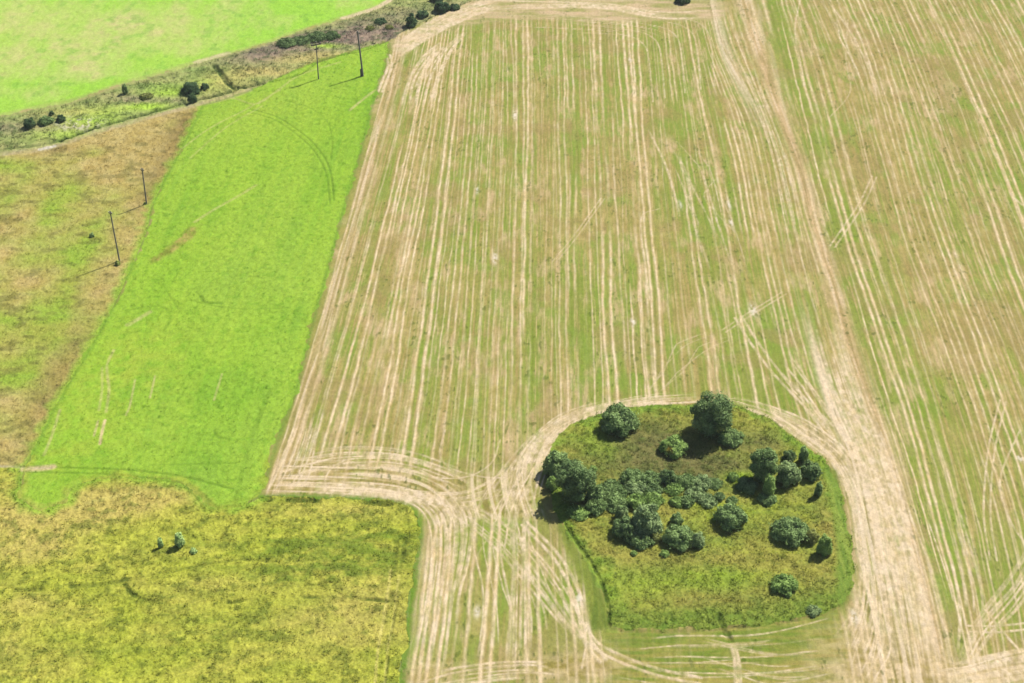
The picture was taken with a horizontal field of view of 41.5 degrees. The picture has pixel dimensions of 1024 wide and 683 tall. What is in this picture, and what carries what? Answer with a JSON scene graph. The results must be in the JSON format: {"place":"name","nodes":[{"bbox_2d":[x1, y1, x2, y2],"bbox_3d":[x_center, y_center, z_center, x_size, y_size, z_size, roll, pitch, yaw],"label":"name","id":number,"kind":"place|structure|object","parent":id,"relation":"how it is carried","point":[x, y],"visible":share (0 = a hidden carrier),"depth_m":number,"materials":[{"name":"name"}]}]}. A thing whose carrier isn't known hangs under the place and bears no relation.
{"place":"outdoors","nodes":[
{"label":"outdoors","id":0,"kind":"place"},
{"bbox_2d":[0,464,51,468],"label":"track","id":1,"kind":"structure","parent":0,"point":[20,467],"depth_m":173.56,"materials":[{"name":"beige soil"}]},
{"bbox_2d":[0,106,200,487],"bbox_3d":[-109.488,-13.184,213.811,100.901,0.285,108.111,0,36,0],"label":"dry field","id":2,"kind":"structure","parent":0,"point":[57,236],"depth_m":216.13,"materials":[{"name":"green plant"}]},
{"bbox_2d":[108,211,119,260],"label":"utility pole","id":3,"kind":"object","parent":2,"relation":"on","point":[114,235],"visible":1,"depth_m":210.37,"materials":[{"name":"wood"}]},
{"bbox_2d":[140,168,146,204],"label":"utility pole","id":4,"kind":"object","parent":2,"relation":"on","point":[142,170],"visible":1,"depth_m":225.30,"materials":[{"name":"wood"}]},
{"bbox_2d":[0,87,252,155],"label":"dirt road","id":5,"kind":"structure","parent":0,"point":[8,152],"depth_m":251.60,"materials":[{"name":"beige soil"}]},
{"bbox_2d":[0,0,382,112],"bbox_3d":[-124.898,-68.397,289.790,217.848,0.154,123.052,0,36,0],"label":"pasture","id":6,"kind":"structure","parent":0,"point":[144,49],"depth_m":284.77,"materials":[{"name":"green plant"}]},
{"bbox_2d":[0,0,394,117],"bbox_3d":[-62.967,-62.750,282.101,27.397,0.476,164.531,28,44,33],"label":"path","id":7,"kind":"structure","parent":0,"point":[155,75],"depth_m":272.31,"materials":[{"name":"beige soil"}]},
{"bbox_2d":[16,42,388,510],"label":"green field","id":8,"kind":"structure","parent":0,"point":[222,363],"depth_m":203.34,"materials":[{"name":"green plant"}]},
{"bbox_2d":[311,41,320,78],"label":"utility pole","id":9,"kind":"object","parent":8,"relation":"on","point":[316,44],"visible":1,"depth_m":263.87,"materials":[{"name":"wood"}]},
{"bbox_2d":[356,31,363,76],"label":"utility pole","id":10,"kind":"object","parent":8,"relation":"on","point":[361,69],"visible":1,"depth_m":265.92,"materials":[{"name":"wood"}]},
{"bbox_2d":[0,466,420,682],"bbox_3d":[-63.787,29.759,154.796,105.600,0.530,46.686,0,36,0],"label":"meadow","id":11,"kind":"structure","parent":0,"point":[337,627],"depth_m":156.42,"materials":[{"name":"green plant"}]},
{"bbox_2d":[157,537,162,548],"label":"bush","id":12,"kind":"object","parent":11,"relation":"on","point":[160,544],"visible":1,"depth_m":161.09,"materials":[{"name":"green plant"}]},
{"bbox_2d":[174,532,184,547],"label":"bush","id":13,"kind":"object","parent":11,"relation":"on","point":[179,539],"visible":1,"depth_m":160.96,"materials":[{"name":"green plant"}]},
{"bbox_2d":[189,548,197,553],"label":"bush","id":14,"kind":"object","parent":11,"relation":"on","point":[192,550],"visible":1,"depth_m":160.89,"materials":[{"name":"green plant"}]},
{"bbox_2d":[0,0,467,150],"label":"rough strip","id":15,"kind":"object","parent":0,"point":[225,75],"visible":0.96,"depth_m":266.33,"materials":[{"name":"green plant"}]},
{"bbox_2d":[23,117,35,128],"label":"bush","id":16,"kind":"object","parent":15,"relation":"on","point":[28,123],"visible":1,"depth_m":249.21,"materials":[{"name":"green plant"}]},
{"bbox_2d":[36,115,53,125],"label":"bush","id":17,"kind":"object","parent":15,"relation":"on","point":[44,120],"visible":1,"depth_m":250.98,"materials":[{"name":"green plant"}]},
{"bbox_2d":[56,114,65,122],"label":"bush","id":18,"kind":"object","parent":15,"relation":"on","point":[60,118],"visible":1,"depth_m":251.69,"materials":[{"name":"green plant"}]},
{"bbox_2d":[121,82,128,94],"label":"bush","id":19,"kind":"object","parent":15,"relation":"on","point":[124,89],"visible":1,"depth_m":260.87,"materials":[{"name":"green plant"}]},
{"bbox_2d":[139,92,153,99],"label":"bush","id":20,"kind":"object","parent":15,"relation":"on","point":[145,96],"visible":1,"depth_m":259.84,"materials":[{"name":"green plant"}]},
{"bbox_2d":[181,81,200,94],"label":"bush","id":21,"kind":"object","parent":15,"relation":"on","point":[189,87],"visible":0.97,"depth_m":260.98,"materials":[{"name":"green plant"}]},
{"bbox_2d":[187,92,196,103],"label":"bush","id":22,"kind":"object","parent":15,"relation":"on","point":[191,98],"visible":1,"depth_m":257.88,"materials":[{"name":"green plant"}]},
{"bbox_2d":[200,83,209,90],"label":"bush","id":23,"kind":"object","parent":15,"relation":"on","point":[204,87],"visible":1,"depth_m":262.70,"materials":[{"name":"green plant"}]},
{"bbox_2d":[0,0,463,150],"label":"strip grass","id":24,"kind":"structure","parent":15,"relation":"on","point":[207,70],"depth_m":267.57,"materials":[{"name":"green plant"}]},
{"bbox_2d":[275,36,297,47],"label":"bush","id":25,"kind":"object","parent":15,"relation":"on","point":[287,42],"visible":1,"depth_m":279.73,"materials":[{"name":"green plant"}]},
{"bbox_2d":[294,35,310,44],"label":"bush","id":26,"kind":"object","parent":15,"relation":"on","point":[301,39],"visible":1,"depth_m":280.83,"materials":[{"name":"green plant"}]},
{"bbox_2d":[306,31,325,41],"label":"bush","id":27,"kind":"object","parent":15,"relation":"on","point":[317,36],"visible":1,"depth_m":281.93,"materials":[{"name":"green plant"}]},
{"bbox_2d":[324,30,340,40],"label":"bush","id":28,"kind":"object","parent":15,"relation":"on","point":[331,35],"visible":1,"depth_m":282.85,"materials":[{"name":"green plant"}]},
{"bbox_2d":[365,25,374,30],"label":"bush","id":29,"kind":"object","parent":15,"relation":"on","point":[371,28],"visible":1,"depth_m":286.56,"materials":[{"name":"green plant"}]},
{"bbox_2d":[374,17,387,24],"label":"bush","id":30,"kind":"object","parent":15,"relation":"on","point":[381,21],"visible":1,"depth_m":289.36,"materials":[{"name":"green plant"}]},
{"bbox_2d":[385,24,393,28],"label":"bush","id":31,"kind":"object","parent":15,"relation":"on","point":[387,26],"visible":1,"depth_m":287.05,"materials":[{"name":"green plant"}]},
{"bbox_2d":[405,13,418,27],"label":"tree","id":32,"kind":"object","parent":15,"relation":"on","point":[411,20],"visible":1,"depth_m":287.10,"materials":[{"name":"green plant"}]},
{"bbox_2d":[415,10,428,18],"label":"bush","id":33,"kind":"object","parent":15,"relation":"on","point":[421,14],"visible":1,"depth_m":291.52,"materials":[{"name":"green plant"}]},
{"bbox_2d":[434,1,450,13],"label":"bush","id":34,"kind":"object","parent":15,"relation":"on","point":[441,7],"visible":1,"depth_m":293.50,"materials":[{"name":"green plant"}]},
{"bbox_2d":[450,3,459,10],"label":"bush","id":35,"kind":"object","parent":15,"relation":"on","point":[455,7],"visible":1,"depth_m":295.10,"materials":[{"name":"green plant"}]},
{"bbox_2d":[20,0,1023,682],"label":"stubble field","id":36,"kind":"structure","parent":0,"point":[802,220],"depth_m":203.55,"materials":[{"name":"plant"}]},
{"bbox_2d":[548,403,856,631],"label":"hummock","id":37,"kind":"object","parent":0,"point":[845,582],"visible":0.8,"depth_m":162.53,"materials":[{"name":"green plant"}]},
{"bbox_2d":[545,475,557,490],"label":"bush","id":38,"kind":"object","parent":37,"relation":"on","point":[550,484],"visible":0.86,"depth_m":169.27,"materials":[{"name":"green plant"}]},
{"bbox_2d":[541,449,569,477],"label":"bush","id":39,"kind":"object","parent":37,"relation":"on","point":[553,460],"visible":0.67,"depth_m":170.84,"materials":[{"name":"green plant"}]},
{"bbox_2d":[554,458,597,503],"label":"tree","id":40,"kind":"object","parent":37,"relation":"on","point":[574,480],"visible":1,"depth_m":165.55,"materials":[{"name":"green plant"}]},
{"bbox_2d":[564,503,590,521],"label":"bush","id":41,"kind":"object","parent":37,"relation":"on","point":[580,512],"visible":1,"depth_m":165.77,"materials":[{"name":"green plant"}]},
{"bbox_2d":[590,465,597,471],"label":"bush","id":42,"kind":"object","parent":37,"relation":"on","point":[594,468],"visible":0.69,"depth_m":172.41,"materials":[{"name":"green plant"}]},
{"bbox_2d":[584,484,605,502],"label":"bush","id":43,"kind":"object","parent":37,"relation":"on","point":[598,493],"visible":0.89,"depth_m":167.31,"materials":[{"name":"green plant"}]},
{"bbox_2d":[583,498,607,515],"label":"bush","id":44,"kind":"object","parent":37,"relation":"on","point":[597,507],"visible":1,"depth_m":166.33,"materials":[{"name":"green plant"}]},
{"bbox_2d":[601,478,620,491],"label":"bush","id":45,"kind":"object","parent":37,"relation":"on","point":[607,483],"visible":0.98,"depth_m":170.04,"materials":[{"name":"green plant"}]},
{"bbox_2d":[603,484,627,499],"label":"bush","id":46,"kind":"object","parent":37,"relation":"on","point":[620,490],"visible":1,"depth_m":168.85,"materials":[{"name":"green plant"}]},
{"bbox_2d":[605,494,628,513],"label":"bush","id":47,"kind":"object","parent":37,"relation":"on","point":[614,502],"visible":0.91,"depth_m":166.89,"materials":[{"name":"green plant"}]},
{"bbox_2d":[601,402,641,437],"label":"bush","id":48,"kind":"object","parent":37,"relation":"on","point":[620,418],"visible":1,"depth_m":178.07,"materials":[{"name":"green plant"}]},
{"bbox_2d":[614,505,628,518],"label":"bush","id":49,"kind":"object","parent":37,"relation":"on","point":[621,512],"visible":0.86,"depth_m":164.89,"materials":[{"name":"green plant"}]},
{"bbox_2d":[611,515,638,543],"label":"bush","id":50,"kind":"object","parent":37,"relation":"on","point":[624,526],"visible":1,"depth_m":162.24,"materials":[{"name":"green plant"}]},
{"bbox_2d":[618,467,644,485],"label":"bush","id":51,"kind":"object","parent":37,"relation":"on","point":[630,474],"visible":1,"depth_m":170.67,"materials":[{"name":"green plant"}]},
{"bbox_2d":[630,550,637,556],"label":"bush","id":52,"kind":"object","parent":37,"relation":"on","point":[633,552],"visible":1,"depth_m":160.68,"materials":[{"name":"green plant"}]},
{"bbox_2d":[623,480,645,496],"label":"bush","id":53,"kind":"object","parent":37,"relation":"on","point":[631,488],"visible":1,"depth_m":169.28,"materials":[{"name":"green plant"}]},
{"bbox_2d":[626,493,645,509],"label":"bush","id":54,"kind":"object","parent":37,"relation":"on","point":[635,500],"visible":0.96,"depth_m":166.92,"materials":[{"name":"green plant"}]},
{"bbox_2d":[628,530,654,549],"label":"bush","id":55,"kind":"object","parent":37,"relation":"on","point":[643,541],"visible":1,"depth_m":161.47,"materials":[{"name":"green plant"}]},
{"bbox_2d":[630,503,663,536],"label":"bush","id":56,"kind":"object","parent":37,"relation":"on","point":[647,518],"visible":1,"depth_m":162.05,"materials":[{"name":"green plant"}]},
{"bbox_2d":[641,470,663,487],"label":"bush","id":57,"kind":"object","parent":37,"relation":"on","point":[649,477],"visible":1,"depth_m":170.43,"materials":[{"name":"green plant"}]},
{"bbox_2d":[642,481,663,495],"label":"bush","id":58,"kind":"object","parent":37,"relation":"on","point":[658,488],"visible":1,"depth_m":169.33,"materials":[{"name":"green plant"}]},
{"bbox_2d":[641,491,665,507],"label":"bush","id":59,"kind":"object","parent":37,"relation":"on","point":[654,497],"visible":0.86,"depth_m":167.80,"materials":[{"name":"green plant"}]},
{"bbox_2d":[651,532,661,544],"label":"bush","id":60,"kind":"object","parent":37,"relation":"on","point":[657,538],"visible":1,"depth_m":161.91,"materials":[{"name":"green plant"}]},
{"bbox_2d":[659,549,669,557],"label":"bush","id":61,"kind":"object","parent":37,"relation":"on","point":[665,554],"visible":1,"depth_m":160.35,"materials":[{"name":"green plant"}]},
{"bbox_2d":[658,469,678,486],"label":"bush","id":62,"kind":"object","parent":37,"relation":"on","point":[668,476],"visible":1,"depth_m":170.32,"materials":[{"name":"green plant"}]},
{"bbox_2d":[658,434,688,458],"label":"bush","id":63,"kind":"object","parent":37,"relation":"on","point":[672,447],"visible":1,"depth_m":174.95,"materials":[{"name":"green plant"}]},
{"bbox_2d":[664,482,684,495],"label":"bush","id":64,"kind":"object","parent":37,"relation":"on","point":[672,489],"visible":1,"depth_m":169.34,"materials":[{"name":"green plant"}]},
{"bbox_2d":[669,495,682,507],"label":"bush","id":65,"kind":"object","parent":37,"relation":"on","point":[676,501],"visible":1,"depth_m":167.42,"materials":[{"name":"green plant"}]},
{"bbox_2d":[670,512,683,524],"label":"bush","id":66,"kind":"object","parent":37,"relation":"on","point":[677,519],"visible":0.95,"depth_m":164.40,"materials":[{"name":"green plant"}]},
{"bbox_2d":[661,523,694,551],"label":"bush","id":67,"kind":"object","parent":37,"relation":"on","point":[680,537],"visible":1,"depth_m":161.16,"materials":[{"name":"green plant"}]},
{"bbox_2d":[676,473,697,488],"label":"bush","id":68,"kind":"object","parent":37,"relation":"on","point":[685,480],"visible":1,"depth_m":170.34,"materials":[{"name":"green plant"}]},
{"bbox_2d":[680,495,694,507],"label":"bush","id":69,"kind":"object","parent":37,"relation":"on","point":[687,501],"visible":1,"depth_m":167.32,"materials":[{"name":"green plant"}]},
{"bbox_2d":[683,485,705,501],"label":"bush","id":70,"kind":"object","parent":37,"relation":"on","point":[694,492],"visible":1,"depth_m":168.85,"materials":[{"name":"green plant"}]},
{"bbox_2d":[692,531,704,548],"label":"bush","id":71,"kind":"object","parent":37,"relation":"on","point":[699,540],"visible":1,"depth_m":161.04,"materials":[{"name":"green plant"}]},
{"bbox_2d":[692,473,714,490],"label":"bush","id":72,"kind":"object","parent":37,"relation":"on","point":[703,482],"visible":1,"depth_m":170.12,"materials":[{"name":"green plant"}]},
{"bbox_2d":[697,492,717,508],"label":"bush","id":73,"kind":"object","parent":37,"relation":"on","point":[708,500],"visible":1,"depth_m":167.68,"materials":[{"name":"green plant"}]},
{"bbox_2d":[689,390,735,439],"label":"tree","id":74,"kind":"object","parent":37,"relation":"on","point":[714,417],"visible":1,"depth_m":175.54,"materials":[{"name":"green plant"}]},
{"bbox_2d":[708,477,722,490],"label":"bush","id":75,"kind":"object","parent":37,"relation":"on","point":[718,482],"visible":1,"depth_m":170.29,"materials":[{"name":"green plant"}]},
{"bbox_2d":[713,492,724,501],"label":"bush","id":76,"kind":"object","parent":37,"relation":"on","point":[720,496],"visible":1,"depth_m":168.20,"materials":[{"name":"green plant"}]},
{"bbox_2d":[713,502,748,532],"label":"bush","id":77,"kind":"object","parent":37,"relation":"on","point":[729,516],"visible":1,"depth_m":163.73,"materials":[{"name":"green plant"}]},
{"bbox_2d":[717,426,744,447],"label":"bush","id":78,"kind":"object","parent":37,"relation":"on","point":[733,438],"visible":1,"depth_m":176.74,"materials":[{"name":"green plant"}]},
{"bbox_2d":[725,496,737,503],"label":"bush","id":79,"kind":"object","parent":37,"relation":"on","point":[732,499],"visible":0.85,"depth_m":168.07,"materials":[{"name":"green plant"}]},
{"bbox_2d":[727,472,739,481],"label":"bush","id":80,"kind":"object","parent":37,"relation":"on","point":[731,476],"visible":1,"depth_m":171.22,"materials":[{"name":"green plant"}]},
{"bbox_2d":[735,477,758,494],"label":"bush","id":81,"kind":"object","parent":37,"relation":"on","point":[747,484],"visible":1,"depth_m":169.57,"materials":[{"name":"green plant"}]},
{"bbox_2d":[748,446,778,482],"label":"tree","id":82,"kind":"object","parent":37,"relation":"on","point":[762,465],"visible":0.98,"depth_m":168.84,"materials":[{"name":"green plant"}]},
{"bbox_2d":[756,492,777,506],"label":"bush","id":83,"kind":"object","parent":37,"relation":"on","point":[765,499],"visible":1,"depth_m":167.81,"materials":[{"name":"green plant"}]},
{"bbox_2d":[762,473,776,495],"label":"sapling","id":84,"kind":"object","parent":37,"relation":"on","point":[769,485],"visible":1,"depth_m":167.68,"materials":[{"name":"green plant"}]},
{"bbox_2d":[768,573,798,597],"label":"bush","id":85,"kind":"object","parent":37,"relation":"on","point":[781,583],"visible":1,"depth_m":155.55,"materials":[{"name":"green plant"}]},
{"bbox_2d":[775,460,802,487],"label":"bush","id":86,"kind":"object","parent":37,"relation":"on","point":[788,472],"visible":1,"depth_m":169.66,"materials":[{"name":"green plant"}]},
{"bbox_2d":[769,516,809,547],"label":"bush","id":87,"kind":"object","parent":37,"relation":"on","point":[788,530],"visible":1,"depth_m":162.22,"materials":[{"name":"green plant"}]},
{"bbox_2d":[782,450,797,462],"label":"bush","id":88,"kind":"object","parent":37,"relation":"on","point":[790,455],"visible":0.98,"depth_m":174.01,"materials":[{"name":"green plant"}]},
{"bbox_2d":[798,445,808,462],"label":"bush","id":89,"kind":"object","parent":37,"relation":"on","point":[803,456],"visible":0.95,"depth_m":173.32,"materials":[{"name":"green plant"}]},
{"bbox_2d":[799,459,822,481],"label":"bush","id":90,"kind":"object","parent":37,"relation":"on","point":[810,470],"visible":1,"depth_m":171.03,"materials":[{"name":"green plant"}]},
{"bbox_2d":[804,529,819,544],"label":"bush","id":91,"kind":"object","parent":37,"relation":"on","point":[813,536],"visible":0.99,"depth_m":161.88,"materials":[{"name":"green plant"}]},
{"bbox_2d":[805,605,821,617],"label":"bush","id":92,"kind":"object","parent":37,"relation":"on","point":[812,610],"visible":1,"depth_m":153.07,"materials":[{"name":"green plant"}]},
{"bbox_2d":[813,481,822,496],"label":"sapling","id":93,"kind":"object","parent":37,"relation":"on","point":[818,490],"visible":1,"depth_m":168.20,"materials":[{"name":"green plant"}]},
{"bbox_2d":[816,533,832,556],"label":"sapling","id":94,"kind":"object","parent":37,"relation":"on","point":[824,547],"visible":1,"depth_m":159.67,"materials":[{"name":"green plant"}]},
{"bbox_3d":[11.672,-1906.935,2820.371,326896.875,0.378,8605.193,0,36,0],"label":"ground","id":95,"kind":"structure","parent":0,"visible":0},
{"bbox_2d":[675,0,690,4],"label":"bush","id":96,"kind":"object","parent":95,"relation":"on","point":[681,2],"visible":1,"depth_m":297.67,"materials":[{"name":"green plant"}]}
]}

